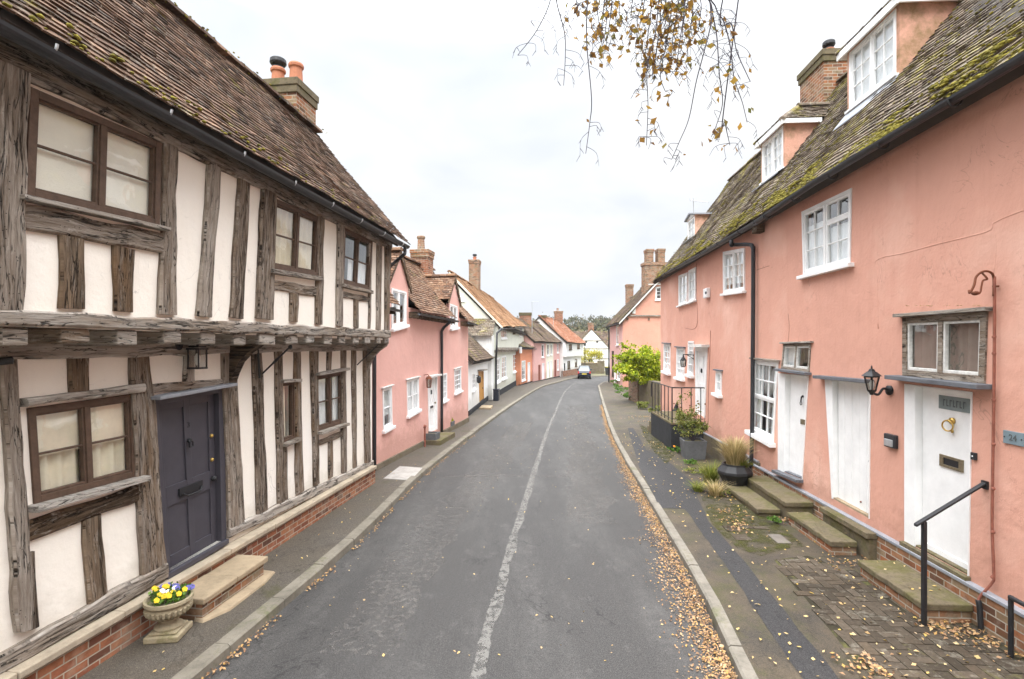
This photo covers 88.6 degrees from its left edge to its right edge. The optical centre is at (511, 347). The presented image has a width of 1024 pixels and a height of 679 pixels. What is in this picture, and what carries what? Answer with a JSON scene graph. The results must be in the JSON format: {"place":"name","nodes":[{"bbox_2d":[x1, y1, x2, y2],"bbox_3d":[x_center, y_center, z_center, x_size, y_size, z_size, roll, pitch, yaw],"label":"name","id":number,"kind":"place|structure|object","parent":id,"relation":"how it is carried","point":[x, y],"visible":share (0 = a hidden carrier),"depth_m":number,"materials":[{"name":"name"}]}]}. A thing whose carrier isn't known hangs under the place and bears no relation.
{"place":"outdoors","nodes":[
{"label":"outdoors","id":0,"kind":"place"},
{"bbox_2d":[78,375,597,678],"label":"pavement","id":1,"kind":"structure","parent":0,"point":[139,659],"depth_m":6.83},
{"bbox_2d":[143,589,193,644],"bbox_3d":[-3.342,2.613,5.105,0.419,0.373,0.419,0,0,0],"label":"garden urn","id":2,"kind":"object","parent":1,"relation":"on","point":[171,626],"visible":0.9,"depth_m":4.99,"materials":[{"name":"stone"}]},
{"bbox_2d":[148,583,169,598],"bbox_3d":[-3.452,2.393,5.122,0.157,0.119,0.166,0,0,0],"label":"pansy plant","id":3,"kind":"object","parent":2,"relation":"on","point":[155,589],"visible":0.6,"depth_m":5.12,"materials":[{"name":"yellow plant"}]},
{"bbox_2d":[151,592,170,605],"bbox_3d":[-3.339,2.402,4.985,0.156,0.116,0.177,0,0,34],"label":"pansy plant","id":4,"kind":"object","parent":2,"relation":"on","point":[160,598],"visible":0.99,"depth_m":4.98,"materials":[{"name":"yellow plant"}]},
{"bbox_2d":[160,585,176,600],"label":"pansy plant","id":5,"kind":"object","parent":2,"relation":"on","point":[162,590],"visible":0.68,"depth_m":5.09,"materials":[{"name":"white plant"}]},
{"bbox_2d":[166,586,187,602],"bbox_3d":[-3.230,2.397,5.061,0.163,0.120,0.172,0,0,0],"label":"pansy plant","id":6,"kind":"object","parent":2,"relation":"on","point":[182,593],"visible":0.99,"depth_m":5.05,"materials":[{"name":"yellow plant"}]},
{"bbox_2d":[175,583,194,594],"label":"pansy plant","id":7,"kind":"object","parent":2,"relation":"on","point":[189,586],"visible":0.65,"depth_m":5.20,"materials":[{"name":"purple plant"}]},
{"bbox_2d":[0,0,410,678],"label":"timber framed house","id":8,"kind":"structure","parent":1,"relation":"on","point":[172,174],"depth_m":5.13,"materials":[{"name":"white paint"}]},
{"bbox_2d":[0,356,13,364],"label":"security light","id":9,"kind":"object","parent":8,"relation":"attached to","point":[6,360],"visible":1,"depth_m":3.88,"materials":[{"name":"black plastic"}]},
{"bbox_2d":[26,394,150,512],"bbox_3d":[-3.749,0.881,4.668,0.213,0.866,1.095,0,0,7],"label":"window","id":10,"kind":"structure","parent":8,"relation":"in","point":[99,429],"depth_m":4.60,"materials":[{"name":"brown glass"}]},
{"bbox_2d":[20,87,170,230],"bbox_3d":[-3.371,-1.475,4.298,0.160,0.884,1.315,0,0,7],"label":"window","id":11,"kind":"structure","parent":8,"relation":"in","point":[81,161],"depth_m":4.24,"materials":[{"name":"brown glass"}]},
{"bbox_2d":[175,344,208,368],"bbox_3d":[-3.490,0.075,5.701,0.215,0.315,0.260,0,0,7],"label":"wall lantern","id":12,"kind":"object","parent":8,"relation":"attached to","point":[197,357],"depth_m":5.70,"materials":[{"name":"black metal"}]},
{"bbox_2d":[151,383,237,579],"bbox_3d":[-3.582,1.434,5.871,0.270,2.002,1.201,0,0,7],"label":"door","id":13,"kind":"structure","parent":8,"relation":"in","point":[190,426],"depth_m":5.95,"materials":[{"name":"grey wood"}]},
{"bbox_2d":[281,379,301,446],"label":"window","id":14,"kind":"structure","parent":8,"relation":"in","point":[289,440],"depth_m":7.96,"materials":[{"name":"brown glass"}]},
{"bbox_2d":[271,199,322,280],"bbox_3d":[-3.002,-1.451,7.263,0.171,1.027,1.309,0,0,7],"label":"window","id":15,"kind":"structure","parent":8,"relation":"in","point":[296,249],"depth_m":7.26,"materials":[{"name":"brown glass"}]},
{"bbox_2d":[316,368,349,434],"bbox_3d":[-3.169,0.903,9.145,0.216,1.068,1.138,0,0,7],"label":"window","id":16,"kind":"structure","parent":8,"relation":"in","point":[332,423],"depth_m":9.13,"materials":[{"name":"brown glass"}]},
{"bbox_2d":[342,228,373,293],"bbox_3d":[-2.732,-1.503,9.250,0.150,1.020,1.329,0,0,7],"label":"window","id":17,"kind":"structure","parent":8,"relation":"in","point":[358,275],"depth_m":9.24,"materials":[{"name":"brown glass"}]},
{"bbox_2d":[179,555,274,622],"bbox_3d":[-3.211,2.689,5.965,0.517,0.262,1.244,0,0,7],"label":"stone doorstep","id":18,"kind":"object","parent":1,"relation":"on","point":[230,584],"visible":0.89,"depth_m":5.81,"materials":[{"name":"stone"}]},
{"bbox_2d":[383,466,421,479],"bbox_3d":[-2.387,2.798,11.715,0.631,0.014,1.256,0,0,5],"label":"inspection cover","id":19,"kind":"object","parent":1,"relation":"on","point":[402,473],"visible":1,"depth_m":11.63,"materials":[{"name":"concrete"}]},
{"bbox_2d":[426,431,439,439],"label":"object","id":20,"kind":"object","parent":1,"relation":"on","point":[432,435],"visible":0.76,"depth_m":15.20,"materials":[{"name":"grey stone"}]},
{"bbox_2d":[426,432,454,444],"bbox_3d":[-2.157,2.760,15.914,0.450,0.160,1.549,0,0,10],"label":"door step","id":21,"kind":"object","parent":1,"relation":"on","point":[444,437],"depth_m":15.62,"materials":[{"name":"stone"}]},
{"bbox_2d":[493,388,499,400],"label":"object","id":22,"kind":"object","parent":1,"relation":"on","point":[496,394],"visible":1,"depth_m":28.54,"materials":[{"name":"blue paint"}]},
{"bbox_2d":[204,376,736,678],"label":"road","id":23,"kind":"structure","parent":0,"point":[607,598],"depth_m":6.45,"materials":[{"name":"grey asphalt"}]},
{"bbox_2d":[320,422,533,654],"bbox_3d":[-0.524,2.924,12.875,1.046,0.053,16.030,0,0,8],"label":"road scuff","id":24,"kind":"object","parent":23,"relation":"on","point":[388,589],"visible":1,"depth_m":6.80,"materials":[{"name":"asphalt"}]},
{"bbox_2d":[471,383,575,678],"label":"road marking","id":25,"kind":"object","parent":23,"relation":"on","point":[485,641],"visible":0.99,"depth_m":6.52,"materials":[{"name":"white paint"}]},
{"bbox_2d":[153,305,999,678],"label":"scattered leaves","id":26,"kind":"object","parent":23,"relation":"on","point":[775,589],"visible":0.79,"depth_m":5.62,"materials":[{"name":"orange plant"}]},
{"bbox_2d":[577,365,591,378],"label":"parked car","id":27,"kind":"object","parent":23,"relation":"on","point":[584,370],"visible":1,"depth_m":52.59,"materials":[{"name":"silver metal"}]},
{"bbox_2d":[564,405,615,523],"bbox_3d":[2.326,2.943,17.974,1.139,0.092,18.804,0,0,6],"label":"road scuff","id":28,"kind":"object","parent":23,"relation":"on","point":[570,514],"visible":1,"depth_m":12.17,"materials":[{"name":"asphalt"}]},
{"bbox_2d":[201,404,1023,678],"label":"fallen leaves","id":29,"kind":"object","parent":23,"relation":"on","point":[725,664],"visible":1,"depth_m":5.45,"materials":[{"name":"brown plant"}]},
{"bbox_2d":[171,0,888,324],"label":"sky","id":30,"kind":"structure","parent":0,"point":[469,147],"materials":[{"name":"white"}]},
{"bbox_2d":[591,374,770,433],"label":"ground","id":31,"kind":"structure","parent":0,"point":[769,430],"depth_m":19.50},
{"bbox_2d":[171,375,607,678],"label":"kerb","id":32,"kind":"structure","parent":31,"relation":"on","point":[214,655],"depth_m":6.31,"materials":[{"name":"concrete"}]},
{"bbox_2d":[372,235,477,470],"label":"pink cottage","id":33,"kind":"structure","parent":31,"relation":"on","point":[430,318],"depth_m":15.02,"materials":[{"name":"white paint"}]},
{"bbox_2d":[381,384,395,433],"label":"window","id":34,"kind":"structure","parent":33,"relation":"in","point":[387,390],"depth_m":12.75,"materials":[{"name":"white paint"}]},
{"bbox_2d":[390,288,409,331],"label":"window","id":35,"kind":"structure","parent":33,"relation":"in","point":[399,325],"depth_m":13.32,"materials":[{"name":"white paint"}]},
{"bbox_2d":[405,376,421,418],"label":"window","id":36,"kind":"structure","parent":33,"relation":"in","point":[413,409],"depth_m":14.32,"materials":[{"name":"white paint"}]},
{"bbox_2d":[427,374,441,430],"bbox_3d":[-2.409,1.693,15.979,0.250,1.741,1.048,0,0,10],"label":"door","id":37,"kind":"structure","parent":33,"relation":"in","point":[433,391],"depth_m":16.21,"materials":[{"name":"white paint"}]},
{"bbox_2d":[443,373,448,403],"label":"window","id":38,"kind":"structure","parent":33,"relation":"in","point":[445,399],"depth_m":17.24,"materials":[{"name":"white paint"}]},
{"bbox_2d":[448,304,459,330],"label":"window","id":39,"kind":"structure","parent":33,"relation":"in","point":[454,308],"depth_m":18.28,"materials":[{"name":"white paint"}]},
{"bbox_2d":[454,366,463,395],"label":"window","id":40,"kind":"structure","parent":33,"relation":"in","point":[457,371],"depth_m":18.80,"materials":[{"name":"white paint"}]},
{"bbox_2d":[468,331,494,415],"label":"white cottage","id":41,"kind":"structure","parent":31,"relation":"on","point":[479,356],"depth_m":24.86,"materials":[{"name":"paint"}]},
{"bbox_2d":[472,373,476,392],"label":"window","id":42,"kind":"structure","parent":41,"relation":"in","point":[474,389],"depth_m":23.58,"materials":[{"name":"white paint"}]},
{"bbox_2d":[478,369,487,401],"bbox_3d":[-1.506,1.972,26.076,0.310,1.848,2.414,0,0,4],"label":"door","id":43,"kind":"structure","parent":41,"relation":"in","point":[481,372],"depth_m":26.59,"materials":[{"name":"brown wood"}]},
{"bbox_2d":[447,254,528,399],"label":"house","id":44,"kind":"structure","parent":31,"relation":"on","point":[497,332],"depth_m":32.41,"materials":[{"name":"white paint"}]},
{"bbox_2d":[497,357,501,383],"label":"window","id":45,"kind":"structure","parent":44,"relation":"in","point":[498,359],"depth_m":31.76,"materials":[{"name":"white paint"}]},
{"bbox_2d":[501,356,507,380],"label":"window","id":46,"kind":"structure","parent":44,"relation":"in","point":[503,358],"depth_m":34.09,"materials":[{"name":"white paint"}]},
{"bbox_2d":[513,354,516,373],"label":"window","id":47,"kind":"structure","parent":44,"relation":"in","point":[514,355],"depth_m":40.52,"materials":[{"name":"white paint"}]},
{"bbox_2d":[516,342,533,384],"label":"orange house","id":48,"kind":"structure","parent":31,"relation":"on","point":[524,367],"depth_m":42.80,"materials":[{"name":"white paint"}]},
{"bbox_2d":[521,360,525,381],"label":"window","id":49,"kind":"structure","parent":48,"relation":"in","point":[523,362],"depth_m":42.54,"materials":[{"name":"white paint"}]},
{"bbox_2d":[516,312,546,381],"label":"pink terraced house","id":50,"kind":"structure","parent":31,"relation":"on","point":[536,340],"depth_m":47.87,"materials":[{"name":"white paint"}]},
{"bbox_2d":[531,320,555,379],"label":"ivory terraced house","id":51,"kind":"structure","parent":31,"relation":"on","point":[549,354],"depth_m":51.06,"materials":[{"name":"white paint"}]},
{"bbox_2d":[532,320,562,377],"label":"pink terraced house","id":52,"kind":"structure","parent":31,"relation":"on","point":[556,360],"depth_m":53.77,"materials":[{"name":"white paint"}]},
{"bbox_2d":[535,308,585,376],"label":"white jettied house","id":53,"kind":"structure","parent":31,"relation":"on","point":[571,350],"depth_m":58.07,"materials":[{"name":"paint"}]},
{"bbox_2d":[572,323,607,366],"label":"gabled house","id":54,"kind":"structure","parent":31,"relation":"on","point":[593,339],"depth_m":74.00,"materials":[{"name":"paint"}]},
{"bbox_2d":[581,347,604,363],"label":"autumn tree","id":55,"kind":"object","parent":31,"relation":"on","point":[594,353],"visible":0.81,"depth_m":68.29,"materials":[{"name":"yellow plant"}]},
{"bbox_2d":[581,360,604,373],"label":"garden wall","id":56,"kind":"structure","parent":31,"relation":"on","point":[597,367],"depth_m":66.31,"materials":[{"name":"stone"}]},
{"bbox_2d":[605,248,666,386],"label":"pink gabled house","id":57,"kind":"structure","parent":31,"relation":"on","point":[641,326],"depth_m":39.62,"materials":[{"name":"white paint"}]},
{"bbox_2d":[615,325,618,345],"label":"window","id":58,"kind":"structure","parent":57,"relation":"in","point":[617,326],"depth_m":41.98,"materials":[{"name":"white paint"}]},
{"bbox_2d":[628,380,660,407],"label":"garden wall","id":59,"kind":"structure","parent":31,"relation":"on","point":[638,392],"depth_m":26.97,"materials":[{"name":"brick"}]},
{"bbox_2d":[598,381,758,678],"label":"kerb","id":60,"kind":"structure","parent":31,"relation":"on","point":[735,651],"depth_m":6.28,"materials":[{"name":"concrete"}]},
{"bbox_2d":[652,71,847,465],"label":"salmon cottage","id":61,"kind":"structure","parent":31,"relation":"on","point":[712,334],"depth_m":13.99,"materials":[{"name":"pink paint"}]},
{"bbox_2d":[661,342,670,375],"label":"window","id":62,"kind":"structure","parent":61,"relation":"in","point":[666,370],"depth_m":18.74,"materials":[{"name":"white paint"}]},
{"bbox_2d":[673,346,685,381],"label":"window","id":63,"kind":"structure","parent":61,"relation":"in","point":[680,371],"depth_m":17.00,"materials":[{"name":"white paint"}]},
{"bbox_2d":[676,272,687,307],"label":"window","id":64,"kind":"structure","parent":61,"relation":"in","point":[683,278],"depth_m":16.58,"materials":[{"name":"white paint"}]},
{"bbox_2d":[684,341,693,377],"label":"window","id":65,"kind":"structure","parent":61,"relation":"in","point":[690,362],"depth_m":15.74,"materials":[{"name":"white paint"}]},
{"bbox_2d":[686,267,696,303],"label":"window","id":66,"kind":"structure","parent":61,"relation":"in","point":[691,273],"depth_m":15.57,"materials":[{"name":"white paint"}]},
{"bbox_2d":[688,344,708,417],"bbox_3d":[5.254,0.914,14.646,0.310,2.031,1.292,0,0,3],"label":"door","id":67,"kind":"structure","parent":61,"relation":"in","point":[701,350],"depth_m":14.83,"materials":[{"name":"white paint"}]},
{"bbox_2d":[703,288,709,298],"bbox_3d":[5.212,-1.462,14.073,0.129,0.264,0.317,0,0,3],"label":"alarm box","id":68,"kind":"object","parent":61,"relation":"attached to","point":[706,293],"visible":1,"depth_m":13.93,"materials":[{"name":"white paint"}]},
{"bbox_2d":[711,369,722,397],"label":"window","id":69,"kind":"structure","parent":61,"relation":"in","point":[718,376],"depth_m":13.26,"materials":[{"name":"white paint"}]},
{"bbox_2d":[720,248,745,295],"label":"window","id":70,"kind":"structure","parent":61,"relation":"in","point":[733,260],"depth_m":12.15,"materials":[{"name":"white paint"}]},
{"bbox_2d":[729,0,1023,654],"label":"salmon house","id":71,"kind":"structure","parent":31,"relation":"on","point":[912,149],"depth_m":6.53,"materials":[{"name":"pink paint"}]},
{"bbox_2d":[744,357,780,447],"bbox_3d":[5.042,1.055,10.509,0.202,1.702,1.477,0,0,3],"label":"window","id":72,"kind":"structure","parent":71,"relation":"in","point":[766,438],"depth_m":10.56,"materials":[{"name":"white paint"}]},
{"bbox_2d":[771,373,808,482],"bbox_3d":[4.993,1.407,9.306,0.270,1.887,1.160,0,0,3],"label":"door","id":73,"kind":"structure","parent":71,"relation":"in","point":[792,388],"depth_m":9.47,"materials":[{"name":"white paint"}]},
{"bbox_2d":[774,341,813,374],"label":"window","id":74,"kind":"structure","parent":71,"relation":"in","point":[791,354],"depth_m":9.18,"materials":[{"name":"white paint"}]},
{"bbox_2d":[796,188,853,279],"bbox_3d":[4.906,-1.737,8.215,0.166,1.169,1.528,0,0,3],"label":"window","id":75,"kind":"structure","parent":71,"relation":"in","point":[826,249],"depth_m":8.18,"materials":[{"name":"white paint"}]},
{"bbox_2d":[813,375,873,518],"bbox_3d":[4.891,1.372,7.679,0.280,1.893,1.355,0,0,3],"label":"door","id":76,"kind":"structure","parent":71,"relation":"in","point":[848,400],"depth_m":7.67,"materials":[{"name":"white paint"}]},
{"bbox_2d":[861,365,893,395],"bbox_3d":[4.645,0.419,6.692,0.358,0.392,0.216,0,0,0],"label":"wall lantern","id":77,"kind":"object","parent":71,"relation":"attached to","point":[871,373],"depth_m":6.67,"materials":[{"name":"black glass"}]},
{"bbox_2d":[884,433,897,448],"bbox_3d":[4.785,1.178,6.629,0.066,0.170,0.207,0,0,3],"label":"key safe","id":78,"kind":"object","parent":71,"relation":"attached to","point":[890,440],"visible":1,"depth_m":6.58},
{"bbox_2d":[899,384,972,580],"bbox_3d":[4.820,1.440,5.908,0.210,1.998,1.028,0,0,3],"label":"door","id":79,"kind":"structure","parent":71,"relation":"in","point":[937,421],"depth_m":5.93,"materials":[{"name":"white paint"}]},
{"bbox_2d":[884,307,992,389],"bbox_3d":[4.731,-0.003,5.837,0.262,0.829,1.396,0,0,3],"label":"window","id":80,"kind":"structure","parent":71,"relation":"in","point":[949,349],"depth_m":5.76,"materials":[{"name":"grey wood"}]},
{"bbox_2d":[968,270,998,295],"bbox_3d":[4.580,-0.628,5.093,0.270,0.253,0.087,0,0,0],"label":"scroll bracket","id":81,"kind":"object","parent":71,"relation":"attached to","point":[981,285],"visible":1,"depth_m":5.09,"materials":[{"name":"metal"}]},
{"bbox_2d":[975,276,996,632],"bbox_3d":[4.654,1.085,5.154,0.071,3.555,0.164,0,0,-28],"label":"rusty pipe","id":82,"kind":"object","parent":71,"relation":"attached to","point":[980,618],"visible":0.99,"depth_m":5.11,"materials":[{"name":"metal"}]},
{"bbox_2d":[1003,430,1023,446],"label":"number plaque","id":83,"kind":"object","parent":71,"relation":"attached to","point":[1013,438],"visible":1,"depth_m":4.91,"materials":[{"name":"ceramic"}]},
{"bbox_2d":[600,381,1023,678],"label":"pavement","id":84,"kind":"structure","parent":0,"point":[743,616],"depth_m":6.77,"materials":[{"name":"grey concrete"}]},
{"bbox_2d":[512,0,759,171],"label":"birch tree","id":85,"kind":"object","parent":84,"relation":"on","point":[679,8],"visible":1,"depth_m":4.61,"materials":[{"name":"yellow plant"}]},
{"bbox_2d":[611,340,660,384],"bbox_3d":[6.871,1.244,27.485,3.554,3.321,2.685,0,0,0],"label":"overhanging shrub","id":86,"kind":"object","parent":84,"relation":"on","point":[643,366],"visible":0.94,"depth_m":26.78,"materials":[{"name":"green plant"}]},
{"bbox_2d":[636,401,649,408],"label":"plant","id":87,"kind":"object","parent":84,"relation":"on","point":[641,404],"visible":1,"depth_m":24.45,"materials":[{"name":"green plant"}]},
{"bbox_2d":[640,424,674,462],"bbox_3d":[4.342,2.816,16.049,0.496,0.042,7.112,0,0,8],"label":"moss patch","id":88,"kind":"object","parent":84,"relation":"on","point":[665,453],"visible":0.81,"depth_m":14.75,"materials":[{"name":"plant"}]},
{"bbox_2d":[647,402,702,449],"bbox_3d":[4.916,2.320,16.218,0.883,1.080,3.706,0,0,3],"label":"raised landing","id":89,"kind":"object","parent":84,"relation":"on","point":[660,428],"visible":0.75,"depth_m":15.25,"materials":[{"name":"concrete"}]},
{"bbox_2d":[651,381,703,422],"bbox_3d":[4.827,1.582,15.808,0.873,0.997,2.885,0,0,0],"label":"iron railing","id":90,"kind":"object","parent":89,"relation":"on","point":[671,399],"visible":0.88,"depth_m":14.86,"materials":[{"name":"metal"}]},
{"bbox_2d":[679,437,706,459],"bbox_3d":[4.632,2.579,13.414,0.566,0.460,0.566,0,0,6],"label":"square planter","id":91,"kind":"object","parent":84,"relation":"on","point":[695,449],"visible":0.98,"depth_m":13.16,"materials":[{"name":"concrete"}]},
{"bbox_2d":[671,391,709,440],"bbox_3d":[4.609,1.742,13.502,0.999,1.347,1.101,0,0,18],"label":"rose shrub","id":92,"kind":"object","parent":91,"relation":"on","point":[690,424],"visible":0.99,"depth_m":13.40,"materials":[{"name":"green plant"}]},
{"bbox_2d":[683,467,703,473],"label":"plant","id":93,"kind":"object","parent":84,"relation":"on","point":[690,469],"visible":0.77,"depth_m":11.72,"materials":[{"name":"green plant"}]},
{"bbox_2d":[689,459,721,484],"bbox_3d":[4.118,2.589,10.847,1.061,0.422,1.032,0,0,0],"label":"grass tuft","id":94,"kind":"object","parent":84,"relation":"on","point":[712,474],"visible":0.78,"depth_m":10.80,"materials":[{"name":"plant"}]},
{"bbox_2d":[699,480,736,496],"bbox_3d":[3.862,2.666,9.975,0.816,0.269,0.797,0,0,0],"label":"grass tuft","id":95,"kind":"object","parent":84,"relation":"on","point":[714,490],"visible":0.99,"depth_m":9.93,"materials":[{"name":"plant"}]},
{"bbox_2d":[628,428,838,678],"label":"pavement patch","id":96,"kind":"object","parent":84,"relation":"on","point":[773,615],"visible":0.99,"depth_m":6.76,"materials":[{"name":"grey asphalt"}]},
{"bbox_2d":[682,480,708,492],"bbox_3d":[3.661,2.704,10.221,0.729,0.192,0.671,0,0,0],"label":"grass tuft","id":97,"kind":"object","parent":96,"relation":"on","point":[697,486],"visible":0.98,"depth_m":10.23,"materials":[{"name":"plant"}]},
{"bbox_2d":[717,461,752,489],"bbox_3d":[4.377,2.535,10.299,0.666,0.530,0.636,0,0,0],"label":"round pot","id":98,"kind":"object","parent":84,"relation":"on","point":[734,474],"visible":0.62,"depth_m":10.08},
{"bbox_2d":[707,435,759,467],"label":"ornamental grass","id":99,"kind":"object","parent":98,"relation":"on","point":[734,452],"depth_m":10.19,"materials":[{"name":"plant"}]},
{"bbox_2d":[722,525,768,540],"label":"brick paving","id":100,"kind":"structure","parent":84,"relation":"on","point":[739,536],"depth_m":8.07,"materials":[{"name":"stone"}]},
{"bbox_2d":[725,484,779,516],"bbox_3d":[4.288,2.741,9.452,0.386,0.157,1.583,0,0,3],"label":"stone step","id":101,"kind":"object","parent":84,"relation":"on","point":[753,501],"visible":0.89,"depth_m":9.15,"materials":[{"name":"stone"}]},
{"bbox_2d":[703,496,803,555],"bbox_3d":[3.702,2.792,8.464,1.118,0.001,2.873,0,0,0],"label":"moss patch","id":102,"kind":"object","parent":84,"relation":"on","point":[778,546],"visible":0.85,"depth_m":8.14,"materials":[{"name":"plant"}]},
{"bbox_2d":[767,515,784,522],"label":"plant","id":103,"kind":"object","parent":102,"relation":"on","point":[774,518],"visible":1,"depth_m":8.31,"materials":[{"name":"green plant"}]},
{"bbox_2d":[767,534,790,543],"bbox_3d":[3.901,2.796,7.658,0.190,0.022,0.360,0,0,3],"label":"drain cover","id":104,"kind":"object","parent":84,"relation":"on","point":[778,539],"visible":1,"depth_m":7.62,"materials":[{"name":"grey concrete"}]},
{"bbox_2d":[747,475,812,519],"bbox_3d":[4.695,2.658,9.367,0.444,0.325,1.803,0,0,3],"label":"stone step","id":105,"kind":"object","parent":84,"relation":"on","point":[784,499],"visible":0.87,"depth_m":8.97,"materials":[{"name":"stone"}]},
{"bbox_2d":[787,512,856,555],"bbox_3d":[4.500,2.711,7.693,0.351,0.219,1.302,0,0,3],"label":"stone step","id":106,"kind":"object","parent":84,"relation":"on","point":[824,535],"visible":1,"depth_m":7.45,"materials":[{"name":"stone"}]},
{"bbox_2d":[775,556,1023,678],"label":"brick paving","id":107,"kind":"structure","parent":84,"relation":"on","point":[877,623],"depth_m":5.09,"materials":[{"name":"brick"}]},
{"bbox_2d":[914,480,988,625],"bbox_3d":[4.401,2.065,5.255,0.688,1.470,0.070,0,0,3],"label":"handrail","id":108,"kind":"object","parent":107,"relation":"on","point":[983,484],"visible":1,"depth_m":5.25,"materials":[{"name":"metal"}]},
{"bbox_2d":[858,560,972,622],"bbox_3d":[4.455,2.710,5.879,0.504,0.219,1.122,0,0,3],"label":"stone step","id":109,"kind":"object","parent":84,"relation":"on","point":[897,581],"visible":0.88,"depth_m":5.67,"materials":[{"name":"stone"}]},
{"bbox_2d":[1008,595,1023,657],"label":"handrail","id":110,"kind":"object","parent":84,"relation":"on","point":[1012,599],"visible":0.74,"depth_m":4.72,"materials":[{"name":"metal"}]},
{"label":"hill","id":111,"kind":"structure","parent":0,"visible":0},
{"bbox_2d":[517,312,614,330],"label":"wood","id":112,"kind":"object","parent":111,"relation":"on","point":[600,322],"visible":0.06,"depth_m":197.93,"materials":[{"name":"plant"}]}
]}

